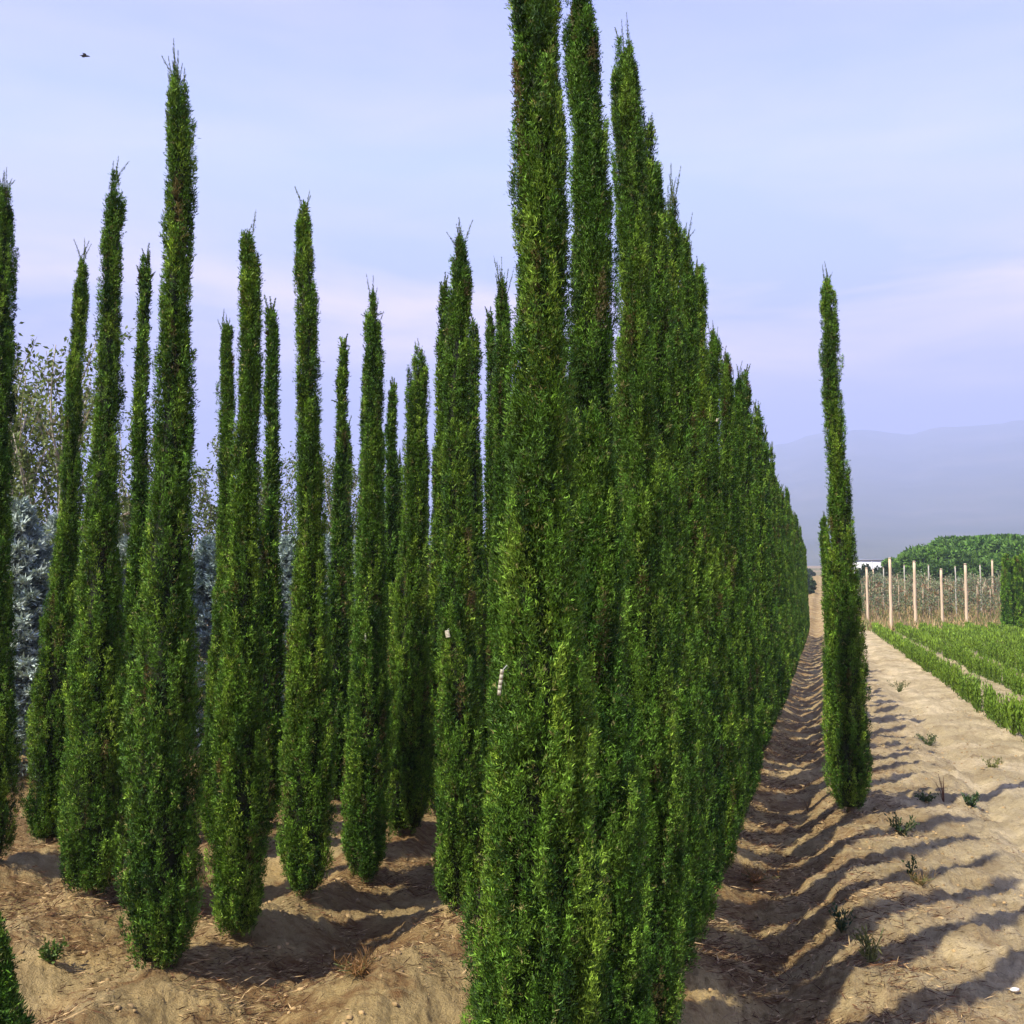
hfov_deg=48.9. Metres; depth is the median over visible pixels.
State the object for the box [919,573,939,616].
orchard sapling
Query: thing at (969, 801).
weed
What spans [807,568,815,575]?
bush
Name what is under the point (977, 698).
cypress seedling
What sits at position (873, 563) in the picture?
greenhouse
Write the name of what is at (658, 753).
cypress tree
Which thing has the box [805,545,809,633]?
cypress tree
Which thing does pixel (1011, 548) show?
umbrella pine
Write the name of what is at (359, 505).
cypress tree
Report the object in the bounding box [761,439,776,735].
cypress tree
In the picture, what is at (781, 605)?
cypress tree
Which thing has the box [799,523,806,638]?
cypress tree
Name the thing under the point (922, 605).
orchard sapling
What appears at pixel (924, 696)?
ground
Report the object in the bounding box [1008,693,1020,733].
cypress seedling
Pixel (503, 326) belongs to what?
cypress tree
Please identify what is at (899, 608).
orchard sapling
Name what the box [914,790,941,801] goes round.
weed
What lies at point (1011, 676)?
cypress seedling
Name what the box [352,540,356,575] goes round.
blue spruce
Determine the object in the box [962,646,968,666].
cypress seedling
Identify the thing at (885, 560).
umbrella pine
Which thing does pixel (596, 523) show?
cypress tree
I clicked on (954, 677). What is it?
cypress seedling
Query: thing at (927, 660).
cypress seedling
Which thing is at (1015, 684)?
cypress seedling
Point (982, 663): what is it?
cypress seedling
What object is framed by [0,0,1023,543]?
sky
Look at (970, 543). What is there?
umbrella pine
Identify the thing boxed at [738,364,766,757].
cypress tree
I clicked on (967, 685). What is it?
cypress seedling
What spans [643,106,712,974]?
cypress tree
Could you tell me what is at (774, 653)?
cypress tree
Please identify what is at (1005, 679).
cypress seedling
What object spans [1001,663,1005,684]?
cypress seedling
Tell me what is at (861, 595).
orchard sapling
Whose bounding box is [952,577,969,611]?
orchard sapling
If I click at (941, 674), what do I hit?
cypress seedling
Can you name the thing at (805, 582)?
cypress tree
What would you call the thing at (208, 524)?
young tree
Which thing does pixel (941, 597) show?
trellis post
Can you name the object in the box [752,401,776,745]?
cypress tree
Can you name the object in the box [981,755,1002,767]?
weed
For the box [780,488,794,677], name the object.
cypress tree
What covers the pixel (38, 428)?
young tree
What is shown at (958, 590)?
orchard sapling
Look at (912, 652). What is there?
cypress seedling
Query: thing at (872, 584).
orchard sapling
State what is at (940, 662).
cypress seedling
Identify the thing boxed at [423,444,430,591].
cypress tree
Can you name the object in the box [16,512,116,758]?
blue spruce
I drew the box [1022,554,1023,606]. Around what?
cypress tree
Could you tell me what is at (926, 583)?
orchard sapling
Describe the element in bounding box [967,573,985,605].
orchard sapling
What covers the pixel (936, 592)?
orchard sapling
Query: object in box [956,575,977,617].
orchard sapling
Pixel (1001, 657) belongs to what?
cypress seedling
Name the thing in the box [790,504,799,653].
cypress tree
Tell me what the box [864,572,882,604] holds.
orchard sapling
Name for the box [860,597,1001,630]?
field weeds
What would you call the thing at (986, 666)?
cypress seedling
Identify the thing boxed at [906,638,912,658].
cypress seedling
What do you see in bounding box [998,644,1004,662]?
cypress seedling
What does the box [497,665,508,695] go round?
plant tag
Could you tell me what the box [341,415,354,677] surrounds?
cypress tree
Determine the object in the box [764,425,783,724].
cypress tree
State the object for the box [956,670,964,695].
cypress seedling
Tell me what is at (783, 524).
cypress tree
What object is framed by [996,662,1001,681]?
cypress seedling
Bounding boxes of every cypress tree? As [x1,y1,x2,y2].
[0,167,24,861]
[0,909,36,1023]
[19,237,90,843]
[55,156,131,896]
[111,38,208,970]
[115,243,154,804]
[197,311,236,845]
[203,211,275,938]
[257,295,287,825]
[272,186,339,899]
[324,334,351,800]
[337,274,396,883]
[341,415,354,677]
[348,344,368,706]
[379,426,386,601]
[382,377,401,678]
[384,338,437,835]
[395,450,404,564]
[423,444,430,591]
[424,272,449,814]
[426,217,486,912]
[427,428,438,590]
[456,0,618,1023]
[467,316,488,703]
[476,257,514,862]
[476,450,483,563]
[479,306,495,627]
[561,0,657,1023]
[561,335,568,468]
[608,12,691,1023]
[610,364,619,506]
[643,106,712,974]
[664,164,719,940]
[678,212,729,909]
[693,256,739,873]
[705,320,749,841]
[718,345,753,825]
[721,408,758,806]
[733,360,765,792]
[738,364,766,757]
[743,407,768,756]
[749,408,772,747]
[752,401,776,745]
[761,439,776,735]
[762,425,781,720]
[762,455,780,726]
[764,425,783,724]
[768,442,789,710]
[770,474,781,689]
[773,480,790,699]
[775,474,790,697]
[777,478,792,685]
[780,484,792,689]
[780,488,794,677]
[780,497,791,673]
[784,485,799,670]
[785,496,796,677]
[785,509,793,672]
[789,506,800,673]
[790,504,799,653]
[792,513,800,658]
[793,517,800,643]
[794,511,804,653]
[794,525,802,654]
[798,522,804,646]
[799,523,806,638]
[799,533,805,645]
[799,535,806,641]
[802,541,809,636]
[802,553,808,632]
[803,550,807,627]
[803,559,807,638]
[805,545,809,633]
[817,261,874,812]
[817,511,832,704]
[999,553,1013,627]
[1009,557,1012,591]
[1011,555,1023,629]
[1018,553,1023,581]
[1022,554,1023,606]
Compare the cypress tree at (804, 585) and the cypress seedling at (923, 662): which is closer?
the cypress seedling at (923, 662)
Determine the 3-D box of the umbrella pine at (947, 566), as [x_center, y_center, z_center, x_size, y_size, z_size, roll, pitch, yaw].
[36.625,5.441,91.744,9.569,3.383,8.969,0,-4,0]
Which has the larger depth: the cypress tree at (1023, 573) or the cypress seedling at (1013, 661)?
the cypress tree at (1023, 573)
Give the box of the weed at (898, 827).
[884,812,919,835]
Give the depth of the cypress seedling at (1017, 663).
22.76 m
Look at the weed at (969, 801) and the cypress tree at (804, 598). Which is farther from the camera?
the cypress tree at (804, 598)
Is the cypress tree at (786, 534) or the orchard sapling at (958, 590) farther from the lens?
the orchard sapling at (958, 590)
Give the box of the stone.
[1009,987,1019,991]
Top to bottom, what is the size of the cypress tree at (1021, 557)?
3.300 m
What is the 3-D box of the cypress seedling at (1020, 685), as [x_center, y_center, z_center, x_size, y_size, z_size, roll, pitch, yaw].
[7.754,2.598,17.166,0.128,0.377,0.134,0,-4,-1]
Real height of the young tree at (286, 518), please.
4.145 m
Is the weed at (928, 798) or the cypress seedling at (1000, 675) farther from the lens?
the cypress seedling at (1000, 675)
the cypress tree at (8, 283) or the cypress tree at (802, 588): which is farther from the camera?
the cypress tree at (802, 588)
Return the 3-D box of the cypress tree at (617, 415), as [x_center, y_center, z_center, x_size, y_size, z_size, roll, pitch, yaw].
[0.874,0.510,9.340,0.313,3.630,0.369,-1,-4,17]
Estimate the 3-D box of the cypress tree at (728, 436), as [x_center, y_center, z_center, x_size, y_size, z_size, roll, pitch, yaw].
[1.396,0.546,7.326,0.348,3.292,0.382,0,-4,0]
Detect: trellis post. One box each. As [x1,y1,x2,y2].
[865,567,868,620]
[888,558,892,628]
[913,561,916,622]
[940,568,943,621]
[954,566,956,613]
[964,563,967,621]
[979,565,981,609]
[991,560,993,591]
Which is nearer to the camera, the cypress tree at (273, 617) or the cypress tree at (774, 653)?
the cypress tree at (273, 617)
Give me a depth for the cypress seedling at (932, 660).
21.20 m
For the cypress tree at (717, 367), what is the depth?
6.68 m
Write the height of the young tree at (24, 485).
4.616 m
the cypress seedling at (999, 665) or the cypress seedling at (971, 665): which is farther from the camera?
the cypress seedling at (971, 665)
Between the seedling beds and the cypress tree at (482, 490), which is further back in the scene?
the seedling beds
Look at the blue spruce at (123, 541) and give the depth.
11.33 m
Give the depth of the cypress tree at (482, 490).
11.89 m
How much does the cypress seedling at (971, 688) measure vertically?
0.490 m
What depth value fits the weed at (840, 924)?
5.13 m
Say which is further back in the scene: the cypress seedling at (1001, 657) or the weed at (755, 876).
the cypress seedling at (1001, 657)
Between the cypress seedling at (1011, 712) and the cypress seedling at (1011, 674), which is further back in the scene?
the cypress seedling at (1011, 674)
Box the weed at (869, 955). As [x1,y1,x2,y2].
[848,923,883,962]
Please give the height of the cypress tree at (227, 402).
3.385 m
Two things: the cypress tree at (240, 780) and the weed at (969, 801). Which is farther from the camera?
the weed at (969, 801)
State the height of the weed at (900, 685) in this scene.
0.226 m
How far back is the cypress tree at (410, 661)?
6.96 m
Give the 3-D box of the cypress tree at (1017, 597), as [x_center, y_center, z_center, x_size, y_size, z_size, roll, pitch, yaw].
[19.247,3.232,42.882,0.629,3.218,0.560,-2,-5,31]
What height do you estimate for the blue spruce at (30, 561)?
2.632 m
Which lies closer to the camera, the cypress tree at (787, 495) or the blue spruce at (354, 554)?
the blue spruce at (354, 554)
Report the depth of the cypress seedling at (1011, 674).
17.98 m
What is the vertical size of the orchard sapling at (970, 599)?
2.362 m
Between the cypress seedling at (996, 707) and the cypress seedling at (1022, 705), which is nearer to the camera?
the cypress seedling at (1022, 705)
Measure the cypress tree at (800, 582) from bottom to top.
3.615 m
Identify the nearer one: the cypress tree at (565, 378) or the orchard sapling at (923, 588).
the cypress tree at (565, 378)
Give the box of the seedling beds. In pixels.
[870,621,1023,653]
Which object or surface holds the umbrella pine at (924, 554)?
on the ground
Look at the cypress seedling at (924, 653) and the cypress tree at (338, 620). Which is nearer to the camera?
the cypress tree at (338, 620)
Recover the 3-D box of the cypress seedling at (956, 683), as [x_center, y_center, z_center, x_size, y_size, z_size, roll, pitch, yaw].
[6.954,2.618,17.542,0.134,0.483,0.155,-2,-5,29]
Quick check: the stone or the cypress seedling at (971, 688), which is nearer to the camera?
the stone
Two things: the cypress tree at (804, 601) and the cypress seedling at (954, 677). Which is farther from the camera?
the cypress tree at (804, 601)
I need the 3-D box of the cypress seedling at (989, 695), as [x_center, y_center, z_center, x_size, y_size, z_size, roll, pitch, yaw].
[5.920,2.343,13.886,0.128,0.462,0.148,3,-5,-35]
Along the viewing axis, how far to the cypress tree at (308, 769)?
5.66 m
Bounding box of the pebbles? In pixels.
[25,851,957,1012]
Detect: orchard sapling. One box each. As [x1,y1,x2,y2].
[859,582,865,612]
[860,574,880,612]
[861,577,876,615]
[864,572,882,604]
[864,574,882,615]
[868,571,884,607]
[868,586,884,616]
[875,584,888,615]
[876,576,901,611]
[877,575,895,611]
[885,576,907,619]
[892,575,903,611]
[893,577,911,612]
[896,570,905,597]
[903,581,919,617]
[906,572,923,598]
[909,580,924,608]
[916,586,931,618]
[917,569,929,601]
[917,573,933,613]
[917,578,931,601]
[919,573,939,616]
[924,577,944,615]
[930,579,951,611]
[939,578,957,611]
[943,575,954,609]
[944,582,959,616]
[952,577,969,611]
[953,576,963,612]
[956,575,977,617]
[958,578,978,609]
[960,575,980,612]
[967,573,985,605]
[967,578,988,618]
[975,582,988,612]
[979,576,992,610]
[980,586,997,616]
[984,574,1000,614]
[985,573,1000,610]
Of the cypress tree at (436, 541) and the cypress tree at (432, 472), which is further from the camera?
the cypress tree at (432, 472)
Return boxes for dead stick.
[935,774,943,801]
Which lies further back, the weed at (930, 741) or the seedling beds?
the seedling beds
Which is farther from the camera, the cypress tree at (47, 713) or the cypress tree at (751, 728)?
the cypress tree at (751, 728)
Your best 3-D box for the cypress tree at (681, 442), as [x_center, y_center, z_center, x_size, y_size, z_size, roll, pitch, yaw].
[0.724,0.198,4.923,0.334,3.549,0.353,-3,-5,38]
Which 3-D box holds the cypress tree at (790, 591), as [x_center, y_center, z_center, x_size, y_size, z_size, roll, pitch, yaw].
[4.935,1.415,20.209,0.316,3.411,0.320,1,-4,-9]
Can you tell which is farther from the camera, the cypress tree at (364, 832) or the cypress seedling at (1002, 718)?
the cypress seedling at (1002, 718)
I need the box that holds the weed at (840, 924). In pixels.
[828,902,856,932]
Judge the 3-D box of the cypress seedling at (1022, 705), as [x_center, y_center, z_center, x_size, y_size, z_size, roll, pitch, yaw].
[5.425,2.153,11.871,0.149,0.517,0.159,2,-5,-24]
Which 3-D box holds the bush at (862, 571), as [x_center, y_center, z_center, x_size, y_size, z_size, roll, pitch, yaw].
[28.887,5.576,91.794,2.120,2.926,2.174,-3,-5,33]
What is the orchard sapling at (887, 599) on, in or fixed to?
on the ground
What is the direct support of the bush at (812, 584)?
on the ground
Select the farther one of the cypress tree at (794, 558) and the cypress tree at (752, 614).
the cypress tree at (794, 558)
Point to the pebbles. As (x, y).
(461, 934)
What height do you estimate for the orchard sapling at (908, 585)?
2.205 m
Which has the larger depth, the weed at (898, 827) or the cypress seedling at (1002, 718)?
the cypress seedling at (1002, 718)
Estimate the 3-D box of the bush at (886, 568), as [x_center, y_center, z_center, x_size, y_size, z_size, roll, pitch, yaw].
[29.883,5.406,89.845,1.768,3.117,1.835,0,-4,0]
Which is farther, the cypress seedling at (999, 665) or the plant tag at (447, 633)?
the cypress seedling at (999, 665)
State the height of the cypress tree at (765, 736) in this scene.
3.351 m
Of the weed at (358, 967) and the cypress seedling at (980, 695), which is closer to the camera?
the weed at (358, 967)
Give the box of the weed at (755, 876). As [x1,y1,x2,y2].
[740,859,780,886]
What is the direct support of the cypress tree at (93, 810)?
on the ground
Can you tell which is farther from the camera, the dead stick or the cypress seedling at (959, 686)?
the cypress seedling at (959, 686)
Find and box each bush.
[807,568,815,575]
[807,572,816,593]
[858,563,875,594]
[877,562,895,594]
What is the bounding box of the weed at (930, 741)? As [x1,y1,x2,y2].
[914,733,937,745]
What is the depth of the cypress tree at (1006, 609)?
42.79 m
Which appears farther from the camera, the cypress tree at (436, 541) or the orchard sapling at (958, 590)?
the orchard sapling at (958, 590)
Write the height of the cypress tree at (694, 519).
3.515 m
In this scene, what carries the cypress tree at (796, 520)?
on the ground
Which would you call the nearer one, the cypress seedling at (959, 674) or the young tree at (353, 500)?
the cypress seedling at (959, 674)
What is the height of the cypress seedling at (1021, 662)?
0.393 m
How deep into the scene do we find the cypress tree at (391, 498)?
9.47 m
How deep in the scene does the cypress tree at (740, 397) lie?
8.57 m
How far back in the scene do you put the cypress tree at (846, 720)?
7.70 m
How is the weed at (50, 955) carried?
on the ground
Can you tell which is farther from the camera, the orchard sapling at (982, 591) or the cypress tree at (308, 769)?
the orchard sapling at (982, 591)
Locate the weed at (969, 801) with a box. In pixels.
[960,791,979,807]
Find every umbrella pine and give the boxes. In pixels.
[881,557,900,578]
[891,546,973,591]
[900,533,1023,553]
[901,557,1001,588]
[962,539,1023,562]
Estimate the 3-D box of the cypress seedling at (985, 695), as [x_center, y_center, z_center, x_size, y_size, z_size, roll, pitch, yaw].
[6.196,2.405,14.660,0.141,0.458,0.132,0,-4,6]
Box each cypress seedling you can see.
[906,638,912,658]
[910,644,914,661]
[915,646,920,664]
[917,642,920,665]
[922,655,927,670]
[923,648,929,671]
[926,655,930,671]
[930,650,938,675]
[933,655,939,676]
[937,654,944,681]
[940,663,943,682]
[943,663,951,686]
[946,657,953,685]
[948,639,953,656]
[948,663,954,689]
[950,663,958,691]
[954,666,960,693]
[955,641,961,664]
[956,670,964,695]
[957,673,964,699]
[959,676,964,698]
[960,649,964,664]
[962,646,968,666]
[963,676,968,701]
[964,672,971,701]
[965,651,972,670]
[968,658,973,672]
[969,673,979,704]
[970,672,980,708]
[972,679,982,712]
[975,653,981,675]
[975,683,983,707]
[979,641,983,655]
[980,656,987,675]
[982,680,990,713]
[982,682,988,709]
[983,692,988,715]
[984,657,990,679]
[984,699,990,717]
[986,658,992,680]
[987,683,997,719]
[989,641,994,657]
[989,692,997,722]
[991,659,997,682]
[993,645,998,661]
[993,692,1001,726]
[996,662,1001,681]
[997,666,1002,684]
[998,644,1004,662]
[998,693,1005,728]
[1000,648,1003,665]
[1001,647,1006,664]
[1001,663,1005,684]
[1002,666,1008,688]
[1002,692,1011,730]
[1003,658,1011,683]
[1006,667,1010,688]
[1007,696,1019,736]
[1008,667,1015,687]
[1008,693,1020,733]
[1009,672,1015,689]
[1011,654,1015,666]
[1011,677,1015,693]
[1013,672,1018,692]
[1014,666,1021,693]
[1014,690,1023,736]
[1016,657,1019,670]
[1017,671,1022,691]
[1019,655,1023,673]
[1020,696,1023,734]
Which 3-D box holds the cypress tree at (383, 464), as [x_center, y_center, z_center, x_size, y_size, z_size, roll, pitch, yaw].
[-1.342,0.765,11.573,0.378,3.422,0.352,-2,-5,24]
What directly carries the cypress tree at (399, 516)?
on the ground
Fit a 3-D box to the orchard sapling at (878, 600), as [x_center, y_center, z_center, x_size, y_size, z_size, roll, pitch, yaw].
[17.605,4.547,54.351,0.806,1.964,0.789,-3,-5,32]
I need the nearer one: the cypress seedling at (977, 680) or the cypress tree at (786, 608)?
the cypress seedling at (977, 680)
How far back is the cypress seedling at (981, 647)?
27.87 m
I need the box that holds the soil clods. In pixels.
[4,703,1023,1023]
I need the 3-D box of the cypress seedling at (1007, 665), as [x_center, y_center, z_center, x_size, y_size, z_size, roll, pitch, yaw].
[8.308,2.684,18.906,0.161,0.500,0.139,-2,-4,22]
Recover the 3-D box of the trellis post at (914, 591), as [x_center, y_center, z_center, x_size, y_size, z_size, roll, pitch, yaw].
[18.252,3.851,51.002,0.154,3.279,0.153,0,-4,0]
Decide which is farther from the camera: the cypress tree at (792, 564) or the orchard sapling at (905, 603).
the orchard sapling at (905, 603)
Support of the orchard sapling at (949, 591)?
on the ground
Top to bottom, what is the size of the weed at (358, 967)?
0.138 m
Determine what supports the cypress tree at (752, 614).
on the ground
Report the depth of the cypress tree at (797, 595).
25.72 m
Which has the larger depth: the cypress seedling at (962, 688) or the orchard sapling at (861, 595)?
the orchard sapling at (861, 595)
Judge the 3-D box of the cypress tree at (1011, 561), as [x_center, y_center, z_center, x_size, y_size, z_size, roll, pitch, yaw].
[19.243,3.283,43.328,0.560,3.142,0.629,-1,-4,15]
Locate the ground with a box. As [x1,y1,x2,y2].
[0,566,1023,1023]
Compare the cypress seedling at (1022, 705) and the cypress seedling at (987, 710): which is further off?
the cypress seedling at (987, 710)
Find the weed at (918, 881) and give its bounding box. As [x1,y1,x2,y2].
[905,868,939,887]
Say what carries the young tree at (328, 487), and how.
on the ground
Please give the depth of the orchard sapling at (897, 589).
60.68 m
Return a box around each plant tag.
[445,628,449,637]
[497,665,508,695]
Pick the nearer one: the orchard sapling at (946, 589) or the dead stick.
the dead stick
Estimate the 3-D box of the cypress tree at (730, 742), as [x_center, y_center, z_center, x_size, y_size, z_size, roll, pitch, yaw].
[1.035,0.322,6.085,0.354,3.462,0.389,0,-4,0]
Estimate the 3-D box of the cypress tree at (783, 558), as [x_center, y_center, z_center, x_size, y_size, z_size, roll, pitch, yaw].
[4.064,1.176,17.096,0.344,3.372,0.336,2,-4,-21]
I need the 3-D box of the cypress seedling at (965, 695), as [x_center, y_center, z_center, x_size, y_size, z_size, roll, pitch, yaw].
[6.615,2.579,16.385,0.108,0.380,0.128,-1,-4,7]
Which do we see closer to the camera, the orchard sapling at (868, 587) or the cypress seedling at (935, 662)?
the cypress seedling at (935, 662)
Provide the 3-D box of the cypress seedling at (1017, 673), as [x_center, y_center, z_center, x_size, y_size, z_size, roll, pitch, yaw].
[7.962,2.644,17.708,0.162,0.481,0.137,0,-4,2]
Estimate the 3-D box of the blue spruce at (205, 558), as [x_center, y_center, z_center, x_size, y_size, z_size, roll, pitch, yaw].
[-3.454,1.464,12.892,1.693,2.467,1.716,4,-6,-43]
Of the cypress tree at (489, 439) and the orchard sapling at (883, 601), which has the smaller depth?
the cypress tree at (489, 439)
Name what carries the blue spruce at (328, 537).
on the ground
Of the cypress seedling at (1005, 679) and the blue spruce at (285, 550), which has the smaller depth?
the blue spruce at (285, 550)
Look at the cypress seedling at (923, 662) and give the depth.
22.96 m
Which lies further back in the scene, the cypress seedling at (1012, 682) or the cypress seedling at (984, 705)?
the cypress seedling at (1012, 682)
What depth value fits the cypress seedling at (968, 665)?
23.02 m
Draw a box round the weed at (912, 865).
[901,855,917,874]
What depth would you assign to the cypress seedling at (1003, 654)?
24.54 m
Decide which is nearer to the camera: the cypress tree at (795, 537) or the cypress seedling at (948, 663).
the cypress seedling at (948, 663)
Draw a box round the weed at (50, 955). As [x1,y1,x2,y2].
[34,935,68,963]
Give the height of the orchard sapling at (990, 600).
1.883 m
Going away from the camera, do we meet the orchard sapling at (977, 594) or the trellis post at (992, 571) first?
the orchard sapling at (977, 594)
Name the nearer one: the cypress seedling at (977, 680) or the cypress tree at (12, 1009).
the cypress tree at (12, 1009)
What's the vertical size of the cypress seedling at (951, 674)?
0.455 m
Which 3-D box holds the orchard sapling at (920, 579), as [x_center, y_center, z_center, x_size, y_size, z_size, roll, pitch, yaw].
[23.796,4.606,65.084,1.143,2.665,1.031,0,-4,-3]
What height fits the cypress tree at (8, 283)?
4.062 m
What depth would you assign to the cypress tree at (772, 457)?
14.65 m
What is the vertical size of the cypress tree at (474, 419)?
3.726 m
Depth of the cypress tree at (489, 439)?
9.01 m
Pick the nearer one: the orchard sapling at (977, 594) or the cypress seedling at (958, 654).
the cypress seedling at (958, 654)
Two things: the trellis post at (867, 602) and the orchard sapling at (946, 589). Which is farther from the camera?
the orchard sapling at (946, 589)
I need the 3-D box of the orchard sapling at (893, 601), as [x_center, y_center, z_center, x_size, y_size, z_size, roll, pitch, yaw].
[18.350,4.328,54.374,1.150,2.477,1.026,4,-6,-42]
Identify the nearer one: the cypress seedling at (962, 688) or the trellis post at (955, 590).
the cypress seedling at (962, 688)
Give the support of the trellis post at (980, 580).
on the ground
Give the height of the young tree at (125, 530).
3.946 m
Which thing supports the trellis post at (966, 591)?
on the ground
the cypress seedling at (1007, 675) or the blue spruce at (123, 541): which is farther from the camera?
the cypress seedling at (1007, 675)
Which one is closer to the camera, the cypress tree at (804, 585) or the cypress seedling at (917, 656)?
the cypress seedling at (917, 656)
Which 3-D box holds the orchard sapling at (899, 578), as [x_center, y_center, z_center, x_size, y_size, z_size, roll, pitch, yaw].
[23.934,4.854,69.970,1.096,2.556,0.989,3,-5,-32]
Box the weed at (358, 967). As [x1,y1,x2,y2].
[321,941,382,979]
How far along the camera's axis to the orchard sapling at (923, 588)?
61.30 m
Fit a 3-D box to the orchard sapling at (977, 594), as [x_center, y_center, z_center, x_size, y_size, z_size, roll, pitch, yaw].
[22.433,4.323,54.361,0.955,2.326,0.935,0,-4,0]
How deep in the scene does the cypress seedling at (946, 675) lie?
18.77 m
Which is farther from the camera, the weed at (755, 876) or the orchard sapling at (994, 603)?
the orchard sapling at (994, 603)
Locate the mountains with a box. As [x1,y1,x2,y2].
[192,420,1023,565]
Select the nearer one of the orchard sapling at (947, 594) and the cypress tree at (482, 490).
the cypress tree at (482, 490)
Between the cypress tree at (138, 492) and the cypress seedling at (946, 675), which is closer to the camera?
the cypress tree at (138, 492)
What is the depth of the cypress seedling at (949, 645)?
26.89 m
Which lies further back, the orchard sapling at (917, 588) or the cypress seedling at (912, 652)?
the orchard sapling at (917, 588)
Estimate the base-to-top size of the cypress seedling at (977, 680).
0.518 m
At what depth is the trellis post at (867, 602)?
53.02 m
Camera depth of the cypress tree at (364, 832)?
6.20 m
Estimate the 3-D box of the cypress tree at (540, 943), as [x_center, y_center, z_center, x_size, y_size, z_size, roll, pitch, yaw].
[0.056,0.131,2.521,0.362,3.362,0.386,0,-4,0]
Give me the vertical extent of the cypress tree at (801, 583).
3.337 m
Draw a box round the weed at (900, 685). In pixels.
[887,680,910,691]
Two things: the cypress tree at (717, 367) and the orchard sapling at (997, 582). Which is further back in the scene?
the orchard sapling at (997, 582)
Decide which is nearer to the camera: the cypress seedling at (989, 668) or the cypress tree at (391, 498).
the cypress tree at (391, 498)
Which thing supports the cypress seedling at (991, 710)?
on the ground
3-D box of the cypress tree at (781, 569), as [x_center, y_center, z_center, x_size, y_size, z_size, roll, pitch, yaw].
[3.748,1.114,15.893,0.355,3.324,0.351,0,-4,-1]
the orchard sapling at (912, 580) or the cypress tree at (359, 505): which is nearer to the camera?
the cypress tree at (359, 505)
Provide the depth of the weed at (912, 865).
6.08 m
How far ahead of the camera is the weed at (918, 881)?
5.78 m
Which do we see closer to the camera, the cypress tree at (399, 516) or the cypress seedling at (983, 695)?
the cypress tree at (399, 516)
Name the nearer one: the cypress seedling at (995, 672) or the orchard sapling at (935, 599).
the cypress seedling at (995, 672)
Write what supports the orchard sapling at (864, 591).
on the ground
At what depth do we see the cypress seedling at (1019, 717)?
12.13 m
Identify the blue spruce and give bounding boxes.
[5,495,70,779]
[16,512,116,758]
[113,534,204,746]
[186,533,216,736]
[261,535,324,716]
[282,532,356,695]
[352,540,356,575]
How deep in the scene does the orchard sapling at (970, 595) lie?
60.62 m
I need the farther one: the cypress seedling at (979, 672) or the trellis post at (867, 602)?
the trellis post at (867, 602)
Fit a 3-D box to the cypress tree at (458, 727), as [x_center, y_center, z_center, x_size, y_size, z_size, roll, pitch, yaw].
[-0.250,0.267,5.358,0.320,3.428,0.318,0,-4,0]
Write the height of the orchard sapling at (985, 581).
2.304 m
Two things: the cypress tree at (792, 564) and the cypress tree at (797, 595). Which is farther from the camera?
the cypress tree at (797, 595)
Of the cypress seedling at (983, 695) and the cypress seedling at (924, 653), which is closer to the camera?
the cypress seedling at (983, 695)
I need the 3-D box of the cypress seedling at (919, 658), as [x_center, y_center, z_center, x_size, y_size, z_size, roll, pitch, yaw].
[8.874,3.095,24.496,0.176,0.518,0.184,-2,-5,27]
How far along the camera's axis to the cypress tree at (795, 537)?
26.31 m
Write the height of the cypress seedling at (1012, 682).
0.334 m
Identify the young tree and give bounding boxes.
[6,318,193,584]
[8,335,155,538]
[51,410,209,556]
[118,412,265,697]
[255,433,298,607]
[284,441,359,538]
[324,455,430,554]
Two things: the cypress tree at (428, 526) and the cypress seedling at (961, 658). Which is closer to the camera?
the cypress tree at (428, 526)
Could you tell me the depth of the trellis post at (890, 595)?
47.34 m
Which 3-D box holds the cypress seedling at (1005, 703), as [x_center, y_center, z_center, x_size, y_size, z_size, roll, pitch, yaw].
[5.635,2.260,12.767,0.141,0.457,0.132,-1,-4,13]
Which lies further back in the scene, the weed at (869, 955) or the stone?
the weed at (869, 955)
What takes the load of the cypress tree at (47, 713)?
on the ground
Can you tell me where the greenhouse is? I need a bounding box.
[853,559,883,573]
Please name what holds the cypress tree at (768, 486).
on the ground
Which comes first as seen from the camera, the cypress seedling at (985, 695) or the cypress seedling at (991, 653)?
the cypress seedling at (985, 695)
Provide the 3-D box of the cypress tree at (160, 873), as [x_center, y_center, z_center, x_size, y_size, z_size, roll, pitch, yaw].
[-1.411,-0.027,4.618,0.379,3.960,0.359,-3,-5,32]
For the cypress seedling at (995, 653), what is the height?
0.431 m
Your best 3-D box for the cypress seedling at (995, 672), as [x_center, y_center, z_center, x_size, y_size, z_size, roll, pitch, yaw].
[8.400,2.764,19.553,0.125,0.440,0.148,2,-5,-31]
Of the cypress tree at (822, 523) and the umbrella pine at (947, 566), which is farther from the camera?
the umbrella pine at (947, 566)
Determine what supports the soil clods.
on the ground
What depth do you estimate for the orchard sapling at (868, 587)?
60.66 m
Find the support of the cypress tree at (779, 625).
on the ground

